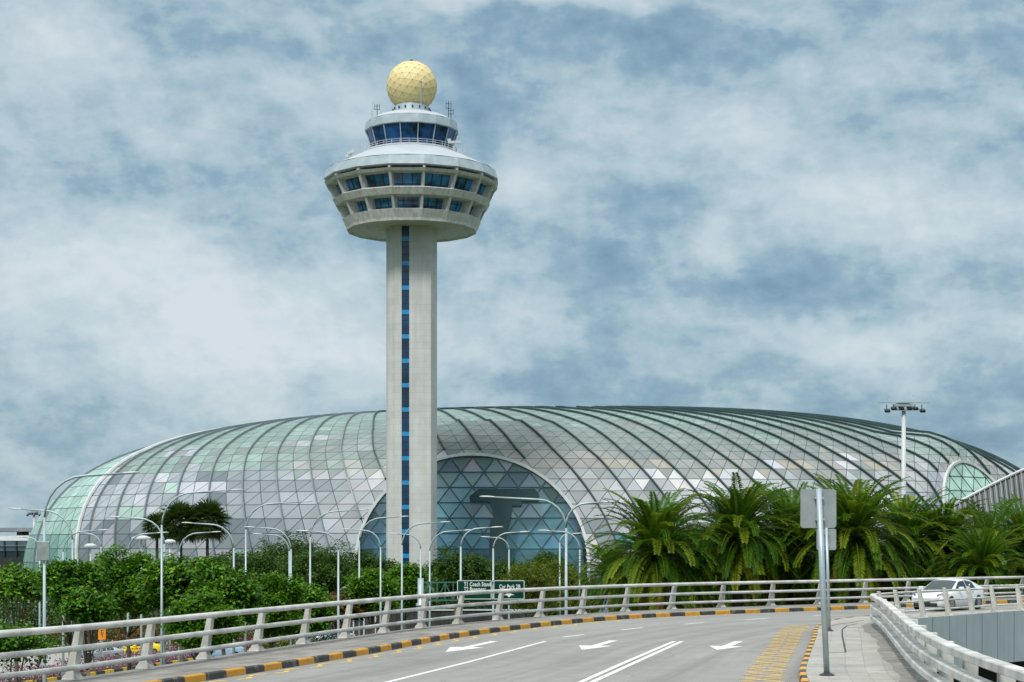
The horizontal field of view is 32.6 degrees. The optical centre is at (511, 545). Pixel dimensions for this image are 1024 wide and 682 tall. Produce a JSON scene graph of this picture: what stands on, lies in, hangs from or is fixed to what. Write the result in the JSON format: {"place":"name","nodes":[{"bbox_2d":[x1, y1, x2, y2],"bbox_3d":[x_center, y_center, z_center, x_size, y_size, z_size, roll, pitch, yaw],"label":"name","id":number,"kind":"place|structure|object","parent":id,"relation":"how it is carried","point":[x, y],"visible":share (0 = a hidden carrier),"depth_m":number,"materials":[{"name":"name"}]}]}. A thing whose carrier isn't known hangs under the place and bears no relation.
{"place":"outdoors","nodes":[
{"label":"outdoors","id":0,"kind":"place"},
{"bbox_2d":[0,630,295,681],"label":"road","id":1,"kind":"structure","parent":0,"point":[54,657],"depth_m":159.84,"materials":[{"name":"asphalt"}]},
{"bbox_2d":[14,536,41,666],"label":"street lamp","id":2,"kind":"object","parent":1,"relation":"on","point":[39,602],"visible":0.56,"depth_m":151.95,"materials":[{"name":"metal"}]},
{"bbox_2d":[70,532,101,657],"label":"street lamp","id":3,"kind":"object","parent":1,"relation":"on","point":[100,564],"visible":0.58,"depth_m":151.95,"materials":[{"name":"metal"}]},
{"bbox_2d":[84,543,96,560],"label":"post top lamp","id":4,"kind":"object","parent":1,"relation":"on","point":[90,545],"visible":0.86,"depth_m":164.68,"materials":[{"name":"metal"}]},
{"bbox_2d":[98,629,105,659],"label":"notice board","id":5,"kind":"object","parent":1,"relation":"on","point":[102,634],"visible":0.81,"depth_m":149.97,"materials":[{"name":"orange metal"}]},
{"bbox_2d":[81,647,123,658],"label":"parked car","id":6,"kind":"object","parent":1,"relation":"on","point":[113,651],"visible":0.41,"depth_m":161.05,"materials":[{"name":"silver metal"}]},
{"bbox_2d":[121,643,159,653],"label":"taxi","id":7,"kind":"object","parent":1,"relation":"on","point":[136,648],"visible":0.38,"depth_m":167.96,"materials":[{"name":"yellow metal"}]},
{"bbox_2d":[140,511,167,626],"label":"fan palm","id":8,"kind":"object","parent":1,"relation":"on","point":[149,527],"visible":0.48,"depth_m":189.43,"materials":[{"name":"green plant"}]},
{"bbox_2d":[165,539,175,649],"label":"post top lamp","id":9,"kind":"object","parent":1,"relation":"on","point":[169,541],"visible":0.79,"depth_m":169.91,"materials":[{"name":"metal"}]},
{"bbox_2d":[155,500,202,558],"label":"fan palm","id":10,"kind":"object","parent":1,"relation":"on","point":[175,513],"visible":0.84,"depth_m":180.83,"materials":[{"name":"green plant"}]},
{"bbox_2d":[184,497,234,557],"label":"fan palm","id":11,"kind":"object","parent":1,"relation":"on","point":[207,511],"visible":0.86,"depth_m":181.05,"materials":[{"name":"green plant"}]},
{"bbox_2d":[0,600,530,681],"bbox_3d":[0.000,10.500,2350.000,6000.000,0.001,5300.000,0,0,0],"label":"ground","id":12,"kind":"structure","parent":0,"point":[109,632],"depth_m":158.76,"materials":[{"name":"green plant"}]},
{"bbox_2d":[0,528,32,598],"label":"terminal building","id":13,"kind":"structure","parent":12,"relation":"on","point":[12,547],"depth_m":330.30,"materials":[{"name":"white glass"}]},
{"bbox_2d":[0,559,48,681],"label":"tree","id":14,"kind":"object","parent":12,"relation":"on","point":[16,582],"visible":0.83,"depth_m":119.14,"materials":[{"name":"green plant"}]},
{"bbox_2d":[0,602,52,624],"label":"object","id":15,"kind":"structure","parent":12,"relation":"on","point":[27,617],"depth_m":215.14,"materials":[{"name":"plant"}]},
{"bbox_2d":[25,506,40,526],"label":"floodlight mast","id":16,"kind":"object","parent":12,"relation":"on","point":[33,513],"visible":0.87,"depth_m":419.45,"materials":[{"name":"metal"}]},
{"bbox_2d":[0,618,66,681],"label":"hedge","id":17,"kind":"object","parent":12,"relation":"on","point":[12,644],"visible":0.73,"depth_m":62.03,"materials":[{"name":"green plant"}]},
{"bbox_2d":[8,508,73,633],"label":"street lamp","id":18,"kind":"object","parent":12,"relation":"on","point":[72,552],"visible":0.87,"depth_m":115.96,"materials":[{"name":"metal"}]},
{"bbox_2d":[31,554,118,655],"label":"tree","id":19,"kind":"object","parent":12,"relation":"on","point":[64,577],"visible":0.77,"depth_m":111.04,"materials":[{"name":"green plant"}]},
{"bbox_2d":[52,583,122,675],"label":"tree","id":20,"kind":"object","parent":12,"relation":"on","point":[83,606],"visible":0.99,"depth_m":99.48,"materials":[{"name":"green plant"}]},
{"bbox_2d":[37,471,139,681],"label":"street lamp","id":21,"kind":"object","parent":12,"relation":"on","point":[43,550],"visible":0.99,"depth_m":85.35,"materials":[{"name":"metal"}]},
{"bbox_2d":[0,596,252,635],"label":"dark undergrowth","id":22,"kind":"object","parent":12,"relation":"on","point":[51,618],"visible":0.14,"depth_m":199.00,"materials":[{"name":"green plant"}]},
{"bbox_2d":[90,541,174,669],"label":"tree","id":23,"kind":"object","parent":12,"relation":"on","point":[123,575],"visible":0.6,"depth_m":116.97,"materials":[{"name":"green plant"}]},
{"bbox_2d":[107,516,165,664],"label":"street lamp","id":24,"kind":"object","parent":12,"relation":"on","point":[164,642],"visible":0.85,"depth_m":115.95,"materials":[{"name":"metal"}]},
{"bbox_2d":[22,625,254,649],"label":"brown shrubs","id":25,"kind":"object","parent":12,"relation":"on","point":[119,635],"visible":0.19,"depth_m":175.35,"materials":[{"name":"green plant"}]},
{"bbox_2d":[131,535,150,655],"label":"post top lamp","id":26,"kind":"object","parent":12,"relation":"on","point":[142,537],"visible":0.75,"depth_m":149.92,"materials":[{"name":"metal"}]},
{"bbox_2d":[127,532,168,631],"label":"street lamp","id":27,"kind":"object","parent":12,"relation":"on","point":[128,558],"visible":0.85,"depth_m":123.95,"materials":[{"name":"metal"}]},
{"bbox_2d":[0,632,311,681],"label":"flower bed","id":28,"kind":"object","parent":12,"relation":"on","point":[121,665],"visible":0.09,"depth_m":146.26,"materials":[{"name":"pink plant"}]},
{"bbox_2d":[124,551,218,661],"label":"tree","id":29,"kind":"object","parent":12,"relation":"on","point":[178,574],"visible":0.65,"depth_m":113.88,"materials":[{"name":"green plant"}]},
{"bbox_2d":[160,489,243,664],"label":"street lamp","id":30,"kind":"object","parent":12,"relation":"on","point":[161,607],"visible":0.96,"depth_m":110.34,"materials":[{"name":"metal"}]},
{"bbox_2d":[157,588,249,659],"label":"tree","id":31,"kind":"object","parent":12,"relation":"on","point":[201,603],"visible":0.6,"depth_m":99.31,"materials":[{"name":"green plant"}]},
{"bbox_2d":[181,522,234,653],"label":"street lamp","id":32,"kind":"object","parent":12,"relation":"on","point":[233,651],"visible":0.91,"depth_m":127.95,"materials":[{"name":"metal"}]},
{"bbox_2d":[178,554,274,655],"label":"tree","id":33,"kind":"object","parent":12,"relation":"on","point":[238,588],"visible":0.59,"depth_m":109.06,"materials":[{"name":"green plant"}]},
{"bbox_2d":[209,548,244,567],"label":"tree","id":34,"kind":"object","parent":12,"relation":"on","point":[221,557],"visible":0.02,"depth_m":214.73,"materials":[{"name":"green plant"}]},
{"bbox_2d":[221,548,287,584],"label":"tree","id":35,"kind":"object","parent":12,"relation":"on","point":[253,563],"visible":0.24,"depth_m":203.68,"materials":[{"name":"green plant"}]},
{"bbox_2d":[244,526,291,644],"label":"street lamp","id":36,"kind":"object","parent":12,"relation":"on","point":[290,552],"visible":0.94,"depth_m":128.95,"materials":[{"name":"metal"}]},
{"bbox_2d":[253,533,289,641],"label":"street lamp","id":37,"kind":"object","parent":12,"relation":"on","point":[288,550],"visible":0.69,"depth_m":150.96,"materials":[{"name":"metal"}]},
{"bbox_2d":[244,501,312,651],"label":"street lamp","id":38,"kind":"object","parent":12,"relation":"on","point":[245,648],"visible":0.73,"depth_m":137.93,"materials":[{"name":"metal"}]},
{"bbox_2d":[247,570,312,647],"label":"tree","id":39,"kind":"object","parent":12,"relation":"on","point":[281,591],"visible":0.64,"depth_m":121.26,"materials":[{"name":"green plant"}]},
{"bbox_2d":[239,530,365,570],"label":"tree","id":40,"kind":"object","parent":12,"relation":"on","point":[302,546],"visible":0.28,"depth_m":224.29,"materials":[{"name":"green plant"}]},
{"bbox_2d":[262,634,357,648],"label":"shrubs","id":41,"kind":"object","parent":12,"relation":"on","point":[281,643],"visible":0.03,"depth_m":149.70,"materials":[{"name":"green plant"}]},
{"bbox_2d":[279,580,343,638],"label":"tree","id":42,"kind":"object","parent":12,"relation":"on","point":[316,595],"visible":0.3,"depth_m":129.09,"materials":[{"name":"green plant"}]},
{"bbox_2d":[268,547,363,592],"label":"tree","id":43,"kind":"object","parent":12,"relation":"on","point":[322,567],"visible":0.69,"depth_m":203.22,"materials":[{"name":"green plant"}]},
{"bbox_2d":[296,530,339,638],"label":"street lamp","id":44,"kind":"object","parent":12,"relation":"on","point":[338,613],"visible":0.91,"depth_m":117.95,"materials":[{"name":"metal"}]},
{"bbox_2d":[309,509,368,641],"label":"street lamp","id":45,"kind":"object","parent":12,"relation":"on","point":[310,542],"visible":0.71,"depth_m":138.95,"materials":[{"name":"metal"}]},
{"bbox_2d":[327,589,371,637],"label":"tree","id":46,"kind":"object","parent":12,"relation":"on","point":[355,610],"visible":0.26,"depth_m":148.80,"materials":[{"name":"brown plant"}]},
{"bbox_2d":[343,528,381,628],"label":"street lamp","id":47,"kind":"object","parent":12,"relation":"on","point":[380,567],"visible":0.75,"depth_m":143.94,"materials":[{"name":"metal"}]},
{"bbox_2d":[340,549,400,589],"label":"tree","id":48,"kind":"object","parent":12,"relation":"on","point":[366,559],"visible":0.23,"depth_m":214.53,"materials":[{"name":"green plant"}]},
{"bbox_2d":[339,567,403,633],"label":"tree","id":49,"kind":"object","parent":12,"relation":"on","point":[366,585],"visible":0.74,"depth_m":149.19,"materials":[{"name":"green plant"}]},
{"bbox_2d":[358,516,408,635],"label":"street lamp","id":50,"kind":"object","parent":12,"relation":"on","point":[359,556],"visible":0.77,"depth_m":148.95,"materials":[{"name":"metal"}]},
{"bbox_2d":[387,533,421,577],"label":"street lamp","id":51,"kind":"object","parent":12,"relation":"on","point":[420,551],"visible":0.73,"depth_m":148.95,"materials":[{"name":"metal"}]},
{"bbox_2d":[384,561,432,629],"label":"tree","id":52,"kind":"object","parent":12,"relation":"on","point":[411,574],"visible":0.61,"depth_m":159.07,"materials":[{"name":"green plant"}]},
{"bbox_2d":[324,59,497,604],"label":"control tower","id":53,"kind":"structure","parent":12,"relation":"on","point":[411,186],"depth_m":250.08,"materials":[{"name":"concrete"}]},
{"bbox_2d":[402,226,408,563],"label":"stair window","id":54,"kind":"structure","parent":53,"relation":"in","point":[405,229],"depth_m":250.24,"materials":[{"name":"blue glass"}]},
{"bbox_2d":[401,521,449,629],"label":"street lamp","id":55,"kind":"object","parent":12,"relation":"on","point":[402,563],"visible":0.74,"depth_m":138.95,"materials":[{"name":"metal"}]},
{"bbox_2d":[429,529,470,626],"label":"street lamp","id":56,"kind":"object","parent":12,"relation":"on","point":[430,565],"visible":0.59,"depth_m":146.95,"materials":[{"name":"metal"}]},
{"bbox_2d":[431,554,479,614],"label":"tree","id":57,"kind":"object","parent":12,"relation":"on","point":[449,571],"visible":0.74,"depth_m":189.18,"materials":[{"name":"green plant"}]},
{"bbox_2d":[422,541,501,583],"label":"tree","id":58,"kind":"object","parent":12,"relation":"on","point":[478,562],"visible":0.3,"depth_m":213.59,"materials":[{"name":"green plant"}]},
{"bbox_2d":[403,609,529,629],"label":"boundary wall","id":59,"kind":"structure","parent":12,"relation":"on","point":[435,613],"depth_m":205.14,"materials":[{"name":"concrete"}]},
{"bbox_2d":[340,578,597,616],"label":"dark hedge","id":60,"kind":"object","parent":12,"relation":"on","point":[433,603],"visible":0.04,"depth_m":230.46,"materials":[{"name":"green plant"}]},
{"bbox_2d":[416,578,525,617],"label":"sign gantry","id":61,"kind":"object","parent":12,"relation":"on","point":[469,585],"visible":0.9,"depth_m":111.76,"materials":[{"name":"metal"}]},
{"bbox_2d":[460,526,502,579],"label":"street lamp","id":62,"kind":"object","parent":12,"relation":"on","point":[461,545],"visible":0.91,"depth_m":117.95,"materials":[{"name":"metal"}]},
{"bbox_2d":[481,536,509,618],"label":"street lamp","id":63,"kind":"object","parent":12,"relation":"on","point":[508,563],"visible":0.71,"depth_m":149.95,"materials":[{"name":"metal"}]},
{"bbox_2d":[487,557,528,608],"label":"tree","id":64,"kind":"object","parent":12,"relation":"on","point":[504,565],"visible":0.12,"depth_m":218.38,"materials":[{"name":"green plant"}]},
{"bbox_2d":[492,531,529,617],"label":"street lamp","id":65,"kind":"object","parent":12,"relation":"on","point":[493,561],"visible":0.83,"depth_m":131.95,"materials":[{"name":"metal"}]},
{"bbox_2d":[22,405,1019,612],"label":"glass dome","id":66,"kind":"structure","parent":12,"relation":"on","point":[565,459],"depth_m":281.93,"materials":[{"name":"grey glass"}]},
{"bbox_2d":[486,553,571,617],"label":"tree","id":67,"kind":"object","parent":12,"relation":"on","point":[533,577],"visible":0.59,"depth_m":134.61,"materials":[{"name":"green plant"}]},
{"bbox_2d":[479,496,617,614],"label":"street lamp","id":68,"kind":"object","parent":12,"relation":"on","point":[566,548],"visible":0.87,"depth_m":125.81,"materials":[{"name":"metal"}]},
{"bbox_2d":[522,550,578,615],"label":"tree","id":69,"kind":"object","parent":12,"relation":"on","point":[549,557],"visible":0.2,"depth_m":220.80,"materials":[{"name":"green plant"}]},
{"bbox_2d":[538,530,580,604],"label":"street lamp","id":70,"kind":"object","parent":12,"relation":"on","point":[572,535],"visible":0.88,"depth_m":118.95,"materials":[{"name":"metal"}]},
{"bbox_2d":[538,567,596,614],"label":"tree","id":71,"kind":"object","parent":12,"relation":"on","point":[572,603],"visible":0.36,"depth_m":149.26,"materials":[{"name":"green plant"}]},
{"bbox_2d":[559,533,581,614],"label":"street lamp","id":72,"kind":"object","parent":12,"relation":"on","point":[560,562],"visible":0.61,"depth_m":137.95,"materials":[{"name":"metal"}]},
{"bbox_2d":[566,540,641,612],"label":"date palm","id":73,"kind":"object","parent":12,"relation":"on","point":[586,579],"visible":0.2,"depth_m":117.05,"materials":[{"name":"green plant"}]},
{"bbox_2d":[580,488,732,612],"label":"date palm","id":74,"kind":"object","parent":12,"relation":"on","point":[655,541],"visible":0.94,"depth_m":96.75,"materials":[{"name":"green plant"}]},
{"bbox_2d":[632,522,752,608],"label":"date palm","id":75,"kind":"object","parent":12,"relation":"on","point":[711,597],"visible":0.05,"depth_m":110.40,"materials":[{"name":"green plant"}]},
{"bbox_2d":[671,472,815,606],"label":"date palm","id":76,"kind":"object","parent":12,"relation":"on","point":[736,512],"visible":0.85,"depth_m":98.63,"materials":[{"name":"green plant"}]},
{"bbox_2d":[718,476,849,605],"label":"date palm","id":77,"kind":"object","parent":12,"relation":"on","point":[783,504],"visible":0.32,"depth_m":102.51,"materials":[{"name":"green plant"}]},
{"bbox_2d":[767,514,849,604],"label":"date palm","id":78,"kind":"object","parent":12,"relation":"on","point":[847,595],"visible":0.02,"depth_m":110.97,"materials":[{"name":"green plant"}]},
{"bbox_2d":[608,524,1009,610],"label":"dark undergrowth","id":79,"kind":"object","parent":12,"relation":"on","point":[755,603],"visible":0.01,"depth_m":120.98,"materials":[{"name":"green plant"}]},
{"bbox_2d":[776,473,933,603],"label":"date palm","id":80,"kind":"object","parent":12,"relation":"on","point":[856,528],"visible":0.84,"depth_m":97.58,"materials":[{"name":"green plant"}]},
{"bbox_2d":[878,395,928,501],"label":"floodlight mast","id":81,"kind":"object","parent":12,"relation":"on","point":[902,405],"visible":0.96,"depth_m":239.73,"materials":[{"name":"metal"}]},
{"bbox_2d":[845,486,966,601],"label":"date palm","id":82,"kind":"object","parent":12,"relation":"on","point":[915,527],"visible":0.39,"depth_m":102.51,"materials":[{"name":"green plant"}]},
{"bbox_2d":[873,497,1005,600],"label":"date palm","id":83,"kind":"object","parent":12,"relation":"on","point":[952,524],"visible":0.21,"depth_m":103.41,"materials":[{"name":"green plant"}]},
{"bbox_2d":[920,498,1023,584],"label":"date palm","id":84,"kind":"object","parent":12,"relation":"on","point":[988,523],"visible":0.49,"depth_m":100.43,"materials":[{"name":"green plant"}]},
{"bbox_2d":[924,524,1023,597],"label":"date palm","id":85,"kind":"object","parent":12,"relation":"on","point":[981,555],"visible":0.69,"depth_m":97.08,"materials":[{"name":"green plant"}]},
{"bbox_2d":[937,661,1023,681],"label":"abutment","id":86,"kind":"object","parent":12,"relation":"on","point":[987,674],"depth_m":78.21,"materials":[{"name":"concrete"}]},
{"bbox_2d":[964,493,1023,597],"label":"date palm","id":87,"kind":"object","parent":12,"relation":"on","point":[1017,517],"visible":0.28,"depth_m":102.06,"materials":[{"name":"green plant"}]},
{"bbox_2d":[0,0,1023,534],"label":"sky","id":88,"kind":"structure","parent":0,"point":[804,206],"materials":[{"name":"blue"}]},
{"bbox_2d":[50,597,1023,681],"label":"walkway","id":89,"kind":"structure","parent":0,"point":[257,658],"depth_m":49.34,"materials":[{"name":"concrete"}]},
{"bbox_2d":[0,576,1023,679],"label":"guard railing","id":90,"kind":"object","parent":89,"relation":"on","point":[74,666],"visible":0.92,"depth_m":53.38,"materials":[{"name":"metal"}]},
{"bbox_2d":[202,603,1023,681],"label":"road","id":91,"kind":"structure","parent":0,"point":[760,647],"depth_m":47.84,"materials":[{"name":"asphalt"}]},
{"bbox_2d":[144,599,1023,681],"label":"kerb","id":92,"kind":"structure","parent":91,"relation":"on","point":[218,674],"depth_m":55.13,"materials":[{"name":"paint"}]},
{"bbox_2d":[799,609,1000,681],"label":"kerb","id":93,"kind":"structure","parent":91,"relation":"on","point":[802,675],"depth_m":45.28,"materials":[{"name":"paint"}]},
{"bbox_2d":[912,578,984,610],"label":"white car","id":94,"kind":"object","parent":91,"relation":"on","point":[949,583],"visible":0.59,"depth_m":81.17,"materials":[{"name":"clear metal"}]},
{"bbox_2d":[806,609,1015,681],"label":"walkway","id":95,"kind":"structure","parent":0,"point":[860,659],"depth_m":44.88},
{"bbox_2d":[800,488,835,675],"bbox_3d":[6.726,0.794,38.303,0.785,4.097,0.330,0,0,0],"label":"road sign","id":96,"kind":"object","parent":95,"relation":"on","point":[818,509],"visible":1,"depth_m":38.31,"materials":[{"name":"metal"}]},
{"bbox_2d":[817,528,835,630],"bbox_3d":[10.480,1.108,58.220,0.653,3.468,0.253,0,0,0],"label":"road sign","id":97,"kind":"object","parent":95,"relation":"on","point":[829,539],"visible":0.77,"depth_m":58.20,"materials":[{"name":"metal"}]},
{"bbox_2d":[831,620,863,652],"bbox_3d":[10.593,2.836,56.518,1.076,0.004,20.779,0,0,13],"label":"pavement joint","id":98,"kind":"object","parent":95,"relation":"on","point":[843,637],"visible":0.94,"depth_m":54.06,"materials":[{"name":"concrete"}]},
{"bbox_2d":[861,616,932,681],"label":"dirt strip","id":99,"kind":"object","parent":95,"relation":"on","point":[886,649],"visible":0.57,"depth_m":45.23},
{"bbox_2d":[870,593,1023,681],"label":"guard railing","id":100,"kind":"object","parent":95,"relation":"on","point":[917,646],"visible":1,"depth_m":33.96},
{"bbox_2d":[877,584,1023,617],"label":"guard railing","id":101,"kind":"object","parent":95,"relation":"on","point":[970,598],"visible":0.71,"depth_m":71.32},
{"bbox_2d":[925,468,1023,575],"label":"terminal roof","id":102,"kind":"structure","parent":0,"point":[1007,485],"depth_m":149.76,"materials":[{"name":"metal"}]},
{"label":"lower road","id":103,"kind":"structure","parent":0,"visible":0},
{"bbox_2d":[62,529,108,676],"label":"street lamp","id":104,"kind":"object","parent":103,"relation":"on","point":[63,664],"visible":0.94,"depth_m":131.95,"materials":[{"name":"metal"}]},
{"bbox_2d":[21,647,276,681],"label":"kerb","id":105,"kind":"structure","parent":103,"relation":"on","point":[100,672],"depth_m":143.47,"materials":[{"name":"paint"}]},
{"bbox_2d":[178,531,220,661],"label":"street lamp","id":106,"kind":"object","parent":103,"relation":"on","point":[179,556],"visible":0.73,"depth_m":147.95,"materials":[{"name":"metal"}]},
{"bbox_2d":[194,645,243,656],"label":"parked car","id":107,"kind":"object","parent":103,"relation":"on","point":[228,651],"visible":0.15,"depth_m":161.74,"materials":[{"name":"white metal"}]},
{"bbox_2d":[324,607,400,634],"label":"boundary wall","id":108,"kind":"structure","parent":103,"relation":"on","point":[395,617],"depth_m":190.14,"materials":[{"name":"concrete"}]},
{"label":"road deck","id":109,"kind":"structure","parent":0,"visible":0},
{"bbox_2d":[911,610,1023,671],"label":"retaining wall","id":110,"kind":"structure","parent":109,"relation":"on","point":[998,635],"depth_m":72.38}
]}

